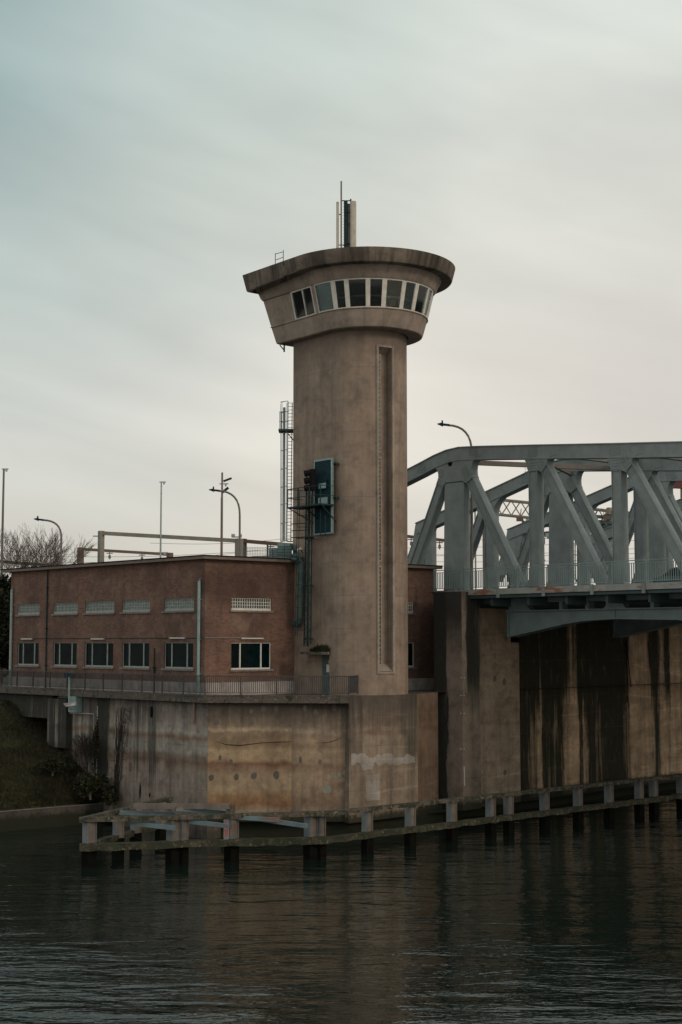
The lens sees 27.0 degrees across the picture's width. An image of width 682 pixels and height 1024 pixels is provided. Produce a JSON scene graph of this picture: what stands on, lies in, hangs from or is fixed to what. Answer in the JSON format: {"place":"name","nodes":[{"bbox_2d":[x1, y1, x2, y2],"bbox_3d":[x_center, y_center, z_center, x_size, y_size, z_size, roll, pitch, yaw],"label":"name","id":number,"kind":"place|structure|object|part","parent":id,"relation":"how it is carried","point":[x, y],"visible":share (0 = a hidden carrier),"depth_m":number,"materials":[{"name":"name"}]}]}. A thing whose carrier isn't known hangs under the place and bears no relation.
{"place":"outdoors","nodes":[
{"label":"outdoors","id":0,"kind":"place"},
{"bbox_2d":[0,699,104,810],"bbox_3d":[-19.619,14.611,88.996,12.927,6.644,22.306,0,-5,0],"label":"bank grass","id":1,"kind":"structure","parent":0,"point":[58,790],"depth_m":86.66,"materials":[{"name":"green plant"}]},
{"bbox_2d":[37,755,74,775],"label":"evergreen bush","id":2,"kind":"object","parent":1,"relation":"on","point":[55,764],"visible":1,"depth_m":86.06,"materials":[{"name":"green plant"}]},
{"bbox_2d":[63,730,102,772],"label":"thin shrub","id":3,"kind":"object","parent":1,"relation":"on","point":[86,748],"visible":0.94,"depth_m":86.46,"materials":[{"name":"plant"}]},
{"bbox_2d":[72,772,109,799],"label":"evergreen bush","id":4,"kind":"object","parent":1,"relation":"on","point":[88,784],"visible":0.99,"depth_m":85.26,"materials":[{"name":"green plant"}]},
{"bbox_2d":[101,781,118,809],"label":"evergreen bush","id":5,"kind":"object","parent":1,"relation":"on","point":[109,798],"visible":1,"depth_m":84.53,"materials":[{"name":"green plant"}]},
{"bbox_2d":[0,789,681,1023],"bbox_3d":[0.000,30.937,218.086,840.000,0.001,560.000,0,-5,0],"label":"water","id":6,"kind":"structure","parent":0,"point":[563,919],"depth_m":54.14,"materials":[{"name":"black liquid"}]},
{"bbox_2d":[0,803,103,831],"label":"canal edge wall","id":7,"kind":"structure","parent":6,"relation":"in","point":[37,818],"depth_m":83.92,"materials":[{"name":"concrete"}]},
{"bbox_2d":[0,686,442,838],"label":"quay wall","id":8,"kind":"structure","parent":6,"relation":"in","point":[276,753],"depth_m":79.97,"materials":[{"name":"concrete"}]},
{"bbox_2d":[63,673,75,709],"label":"flood light","id":9,"kind":"object","parent":8,"relation":"attached to","point":[68,676],"visible":1,"depth_m":88.68,"materials":[{"name":"grey paint"}]},
{"bbox_2d":[68,694,81,711],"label":"wall cabinet","id":10,"kind":"object","parent":8,"relation":"attached to","point":[77,707],"depth_m":88.66,"materials":[{"name":"grey metal"}]},
{"bbox_2d":[70,706,109,776],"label":"wall pipes","id":11,"kind":"object","parent":8,"relation":"attached to","point":[93,728],"depth_m":87.26,"materials":[{"name":"metal"}]},
{"bbox_2d":[91,717,99,776],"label":"ivy clump","id":12,"kind":"object","parent":8,"relation":"attached to","point":[95,746],"visible":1,"depth_m":85.88,"materials":[{"name":"green plant"}]},
{"bbox_2d":[110,706,130,800],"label":"climbing vine","id":13,"kind":"object","parent":8,"relation":"attached to","point":[116,774],"visible":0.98,"depth_m":85.32,"materials":[{"name":"plant"}]},
{"bbox_2d":[0,670,358,694],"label":"quay railing","id":14,"kind":"object","parent":8,"relation":"on","point":[27,677],"visible":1,"depth_m":81.92,"materials":[{"name":"grey metal"}]},
{"bbox_2d":[0,555,442,697],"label":"brick building","id":15,"kind":"structure","parent":8,"relation":"on","point":[213,615],"depth_m":85.22,"materials":[{"name":"red brick"}]},
{"bbox_2d":[15,642,38,666],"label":"window","id":16,"kind":"structure","parent":15,"relation":"in","point":[28,652],"depth_m":94.68,"materials":[{"name":"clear glass"}]},
{"bbox_2d":[15,603,39,616],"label":"window","id":17,"kind":"structure","parent":15,"relation":"in","point":[23,609],"depth_m":94.96,"materials":[{"name":"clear glass"}]},
{"bbox_2d":[50,642,77,667],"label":"window","id":18,"kind":"structure","parent":15,"relation":"in","point":[65,653],"depth_m":91.44,"materials":[{"name":"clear glass"}]},
{"bbox_2d":[51,602,77,615],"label":"window","id":19,"kind":"structure","parent":15,"relation":"in","point":[68,608],"depth_m":91.72,"materials":[{"name":"grey glass"}]},
{"bbox_2d":[82,642,113,668],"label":"window","id":20,"kind":"structure","parent":15,"relation":"in","point":[98,655],"depth_m":88.68,"materials":[{"name":"black glass"}]},
{"bbox_2d":[83,601,114,614],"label":"window","id":21,"kind":"structure","parent":15,"relation":"in","point":[96,607],"depth_m":88.92,"materials":[{"name":"grey glass"}]},
{"bbox_2d":[119,642,149,669],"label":"window","id":22,"kind":"structure","parent":15,"relation":"in","point":[135,654],"depth_m":85.85,"materials":[{"name":"black glass"}]},
{"bbox_2d":[120,599,150,613],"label":"window","id":23,"kind":"structure","parent":15,"relation":"in","point":[129,606],"depth_m":86.12,"materials":[{"name":"grey glass"}]},
{"bbox_2d":[161,642,193,670],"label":"window","id":24,"kind":"structure","parent":15,"relation":"in","point":[178,655],"depth_m":82.76,"materials":[{"name":"black glass"}]},
{"bbox_2d":[161,598,194,612],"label":"window","id":25,"kind":"structure","parent":15,"relation":"in","point":[177,605],"depth_m":83.03,"materials":[{"name":"grey glass"}]},
{"bbox_2d":[229,643,273,671],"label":"window","id":26,"kind":"structure","parent":15,"relation":"in","point":[244,656],"depth_m":82.99,"materials":[{"name":"black glass"}]},
{"bbox_2d":[230,598,273,612],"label":"window","id":27,"kind":"structure","parent":15,"relation":"in","point":[259,605],"depth_m":83.29,"materials":[{"name":"white glass"}]},
{"bbox_2d":[243,543,291,558],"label":"fence","id":28,"kind":"object","parent":15,"relation":"on","point":[277,554],"visible":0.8,"depth_m":84.81,"materials":[{"name":"grey metal"}]},
{"bbox_2d":[269,548,276,557],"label":"air conditioning unit","id":29,"kind":"object","parent":15,"relation":"on","point":[274,552],"visible":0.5,"depth_m":85.73,"materials":[{"name":"metal"}]},
{"bbox_2d":[277,543,289,558],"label":"air conditioning unit","id":30,"kind":"object","parent":15,"relation":"on","point":[280,545],"visible":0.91,"depth_m":85.05,"materials":[{"name":"grey paint"}]},
{"bbox_2d":[291,553,303,626],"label":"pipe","id":31,"kind":"object","parent":15,"relation":"attached to","point":[300,590],"visible":0.76,"depth_m":84.16,"materials":[{"name":"grey metal"}]},
{"bbox_2d":[408,602,415,614],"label":"window","id":32,"kind":"structure","parent":15,"relation":"in","point":[410,604],"depth_m":91.01,"materials":[{"name":"grey glass"}]},
{"bbox_2d":[408,643,416,668],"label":"window","id":33,"kind":"structure","parent":15,"relation":"in","point":[410,645],"depth_m":90.79,"materials":[{"name":"black glass"}]},
{"bbox_2d":[242,246,454,694],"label":"control tower","id":34,"kind":"structure","parent":8,"relation":"on","point":[348,324],"depth_m":82.89,"materials":[{"name":"concrete"}]},
{"bbox_2d":[278,401,292,541],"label":"caged ladder","id":35,"kind":"object","parent":34,"relation":"attached to","point":[285,421],"visible":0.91,"depth_m":86.98,"materials":[{"name":"metal"}]},
{"bbox_2d":[290,286,315,319],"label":"window","id":36,"kind":"structure","parent":34,"relation":"in","point":[302,299],"depth_m":84.58,"materials":[{"name":"black glass"}]},
{"bbox_2d":[287,476,336,646],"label":"service ladder","id":37,"kind":"object","parent":34,"relation":"attached to","point":[308,507],"visible":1,"depth_m":83.04,"materials":[{"name":"metal"}]},
{"bbox_2d":[304,469,315,503],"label":"ship signal light","id":38,"kind":"object","parent":37,"relation":"attached to","point":[311,478],"visible":0.9,"depth_m":83.07,"materials":[{"name":"black metal"}]},
{"bbox_2d":[309,643,330,651],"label":"moss clump","id":39,"kind":"object","parent":34,"relation":"on","point":[321,648],"visible":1,"depth_m":82.17,"materials":[{"name":"green plant"}]},
{"bbox_2d":[314,281,334,312],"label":"window","id":40,"kind":"structure","parent":34,"relation":"in","point":[319,296],"depth_m":83.33,"materials":[{"name":"grey glass"}]},
{"bbox_2d":[322,655,328,692],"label":"door","id":41,"kind":"structure","parent":34,"relation":"in","point":[325,658],"depth_m":83.05,"materials":[{"name":"teal paint"}]},
{"bbox_2d":[314,458,338,534],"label":"signal board","id":42,"kind":"object","parent":34,"relation":"attached to","point":[324,468],"visible":0.97,"depth_m":82.73,"materials":[{"name":"teal paint"}]},
{"bbox_2d":[331,279,348,308],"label":"window","id":43,"kind":"structure","parent":34,"relation":"in","point":[333,282],"depth_m":82.38,"materials":[{"name":"white metal"}]},
{"bbox_2d":[336,181,355,247],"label":"antenna mast","id":44,"kind":"object","parent":34,"relation":"on","point":[349,224],"visible":0.86,"depth_m":84.99,"materials":[{"name":"metal"}]},
{"bbox_2d":[347,278,366,307],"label":"window","id":45,"kind":"structure","parent":34,"relation":"in","point":[348,279],"depth_m":82.00,"materials":[{"name":"white metal"}]},
{"bbox_2d":[367,278,385,306],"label":"window","id":46,"kind":"structure","parent":34,"relation":"in","point":[368,279],"depth_m":81.96,"materials":[{"name":"white metal"}]},
{"bbox_2d":[379,354,380,452],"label":"stair window","id":47,"kind":"structure","parent":34,"relation":"in","point":[379,354],"depth_m":83.41,"materials":[{"name":"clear glass"}]},
{"bbox_2d":[379,457,381,560],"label":"stair window","id":48,"kind":"structure","parent":34,"relation":"in","point":[380,511],"depth_m":82.80,"materials":[{"name":"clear glass"}]},
{"bbox_2d":[379,566,381,663],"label":"stair window","id":49,"kind":"structure","parent":34,"relation":"in","point":[380,567],"depth_m":82.32,"materials":[{"name":"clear glass"}]},
{"bbox_2d":[385,278,403,308],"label":"window","id":50,"kind":"structure","parent":34,"relation":"in","point":[402,281],"depth_m":82.30,"materials":[{"name":"white metal"}]},
{"bbox_2d":[400,280,417,310],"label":"window","id":51,"kind":"structure","parent":34,"relation":"in","point":[405,281],"depth_m":82.92,"materials":[{"name":"white metal"}]},
{"bbox_2d":[414,283,428,314],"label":"window","id":52,"kind":"structure","parent":34,"relation":"in","point":[422,291],"depth_m":83.70,"materials":[{"name":"grey glass"}]},
{"bbox_2d":[423,288,432,316],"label":"window","id":53,"kind":"structure","parent":34,"relation":"in","point":[430,292],"depth_m":84.70,"materials":[{"name":"white metal"}]},
{"bbox_2d":[79,774,681,866],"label":"ship fender","id":54,"kind":"object","parent":6,"relation":"in","point":[171,834],"visible":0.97,"depth_m":72.64,"materials":[{"name":"paint"}]},
{"bbox_2d":[428,592,681,820],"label":"bridge abutment","id":55,"kind":"object","parent":6,"relation":"in","point":[504,725],"visible":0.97,"depth_m":94.81,"materials":[{"name":"concrete"}]},
{"bbox_2d":[407,441,681,637],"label":"steel bridge","id":56,"kind":"structure","parent":55,"relation":"on","point":[551,479],"depth_m":90.30,"materials":[{"name":"grey paint"}]},
{"bbox_2d":[437,420,472,588],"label":"street lamp","id":57,"kind":"object","parent":56,"relation":"on","point":[442,424],"visible":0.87,"depth_m":94.28,"materials":[{"name":"grey metal"}]},
{"bbox_2d":[433,557,681,590],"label":"bridge railing","id":58,"kind":"object","parent":56,"relation":"on","point":[612,571],"visible":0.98,"depth_m":82.95,"materials":[{"name":"grey metal"}]},
{"bbox_2d":[673,482,681,497],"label":"red beam","id":59,"kind":"structure","parent":56,"relation":"on","point":[677,485],"depth_m":112.43,"materials":[{"name":"metal"}]},
{"bbox_2d":[0,675,681,694],"bbox_3d":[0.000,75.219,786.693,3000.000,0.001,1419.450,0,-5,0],"label":"ground","id":60,"kind":"structure","parent":0,"point":[409,691],"depth_m":89.86,"materials":[{"name":"grey concrete"}]},
{"bbox_2d":[0,468,8,664],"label":"tall mast","id":61,"kind":"object","parent":60,"relation":"on","point":[2,524],"visible":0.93,"depth_m":110.33,"materials":[{"name":"grey metal"}]},
{"bbox_2d":[0,587,9,661],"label":"ivy tree","id":62,"kind":"object","parent":60,"relation":"on","point":[5,636],"visible":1,"depth_m":103.75,"materials":[{"name":"green plant"}]},
{"bbox_2d":[0,573,10,681],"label":"ivy tree","id":63,"kind":"object","parent":60,"relation":"on","point":[5,583],"visible":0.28,"depth_m":108.26,"materials":[{"name":"green plant"}]},
{"bbox_2d":[0,537,68,677],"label":"bare tree","id":64,"kind":"object","parent":60,"relation":"on","point":[23,563],"visible":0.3,"depth_m":120.68,"materials":[{"name":"brown plant"}]},
{"bbox_2d":[34,516,61,564],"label":"street lamp","id":65,"kind":"object","parent":60,"relation":"on","point":[56,524],"visible":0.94,"depth_m":112.25,"materials":[{"name":"grey metal"}]},
{"bbox_2d":[0,523,97,575],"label":"bare tree","id":66,"kind":"object","parent":60,"relation":"on","point":[50,551],"visible":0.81,"depth_m":118.19,"materials":[{"name":"brown plant"}]},
{"bbox_2d":[77,547,172,563],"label":"railway portal","id":67,"kind":"object","parent":60,"relation":"on","point":[127,551],"visible":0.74,"depth_m":136.53,"materials":[{"name":"grey paint"}]},
{"bbox_2d":[157,481,167,557],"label":"tall mast","id":68,"kind":"object","parent":60,"relation":"on","point":[161,482],"visible":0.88,"depth_m":120.39,"materials":[{"name":"metal"}]},
{"bbox_2d":[93,531,242,561],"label":"railway portal","id":69,"kind":"object","parent":60,"relation":"on","point":[101,540],"visible":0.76,"depth_m":120.48,"materials":[{"name":"beige paint"}]},
{"bbox_2d":[209,486,240,555],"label":"street lamp","id":70,"kind":"object","parent":60,"relation":"on","point":[227,492],"visible":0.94,"depth_m":106.40,"materials":[{"name":"grey metal"}]},
{"bbox_2d":[219,472,231,554],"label":"tall mast","id":71,"kind":"object","parent":60,"relation":"on","point":[221,525],"visible":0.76,"depth_m":112.37,"materials":[{"name":"grey metal"}]},
{"bbox_2d":[243,539,292,556],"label":"railway portal","id":72,"kind":"object","parent":60,"relation":"on","point":[246,541],"visible":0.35,"depth_m":121.23,"materials":[{"name":"grey paint"}]},
{"bbox_2d":[65,550,260,556],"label":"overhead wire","id":73,"kind":"object","parent":72,"relation":"attached to","point":[173,555],"visible":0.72,"depth_m":123.42,"materials":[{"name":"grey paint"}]},
{"bbox_2d":[408,535,443,549],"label":"railway portal","id":74,"kind":"object","parent":60,"relation":"on","point":[440,540],"visible":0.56,"depth_m":122.54,"materials":[{"name":"grey paint"}]},
{"bbox_2d":[499,499,628,540],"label":"railway portal","id":75,"kind":"object","parent":60,"relation":"on","point":[608,510],"visible":0.12,"depth_m":127.75,"materials":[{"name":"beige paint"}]},
{"bbox_2d":[516,509,611,578],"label":"equipment gantry","id":76,"kind":"object","parent":75,"relation":"attached to","point":[606,518],"visible":0.1,"depth_m":124.31,"materials":[{"name":"grey metal"}]},
{"bbox_2d":[0,0,681,590],"label":"sky","id":77,"kind":"structure","parent":0,"point":[156,156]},
{"bbox_2d":[480,607,518,642],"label":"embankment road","id":78,"kind":"structure","parent":0,"point":[514,639],"depth_m":100.58,"materials":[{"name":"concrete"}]},
{"bbox_2d":[474,512,476,588],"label":"trackside pole","id":79,"kind":"object","parent":78,"relation":"on","point":[475,554],"depth_m":118.04,"materials":[{"name":"metal"}]},
{"bbox_2d":[482,531,483,588],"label":"trackside pole","id":80,"kind":"object","parent":78,"relation":"on","point":[483,549],"visible":0.03,"depth_m":118.17,"materials":[{"name":"grey metal"}]},
{"bbox_2d":[653,567,681,582],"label":"parked car","id":81,"kind":"object","parent":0,"point":[670,580],"visible":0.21,"depth_m":82.96,"materials":[{"name":"paint"}]},
{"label":"side window","id":82,"kind":"part","parent":81,"relation":"part of","materials":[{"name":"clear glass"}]}
]}

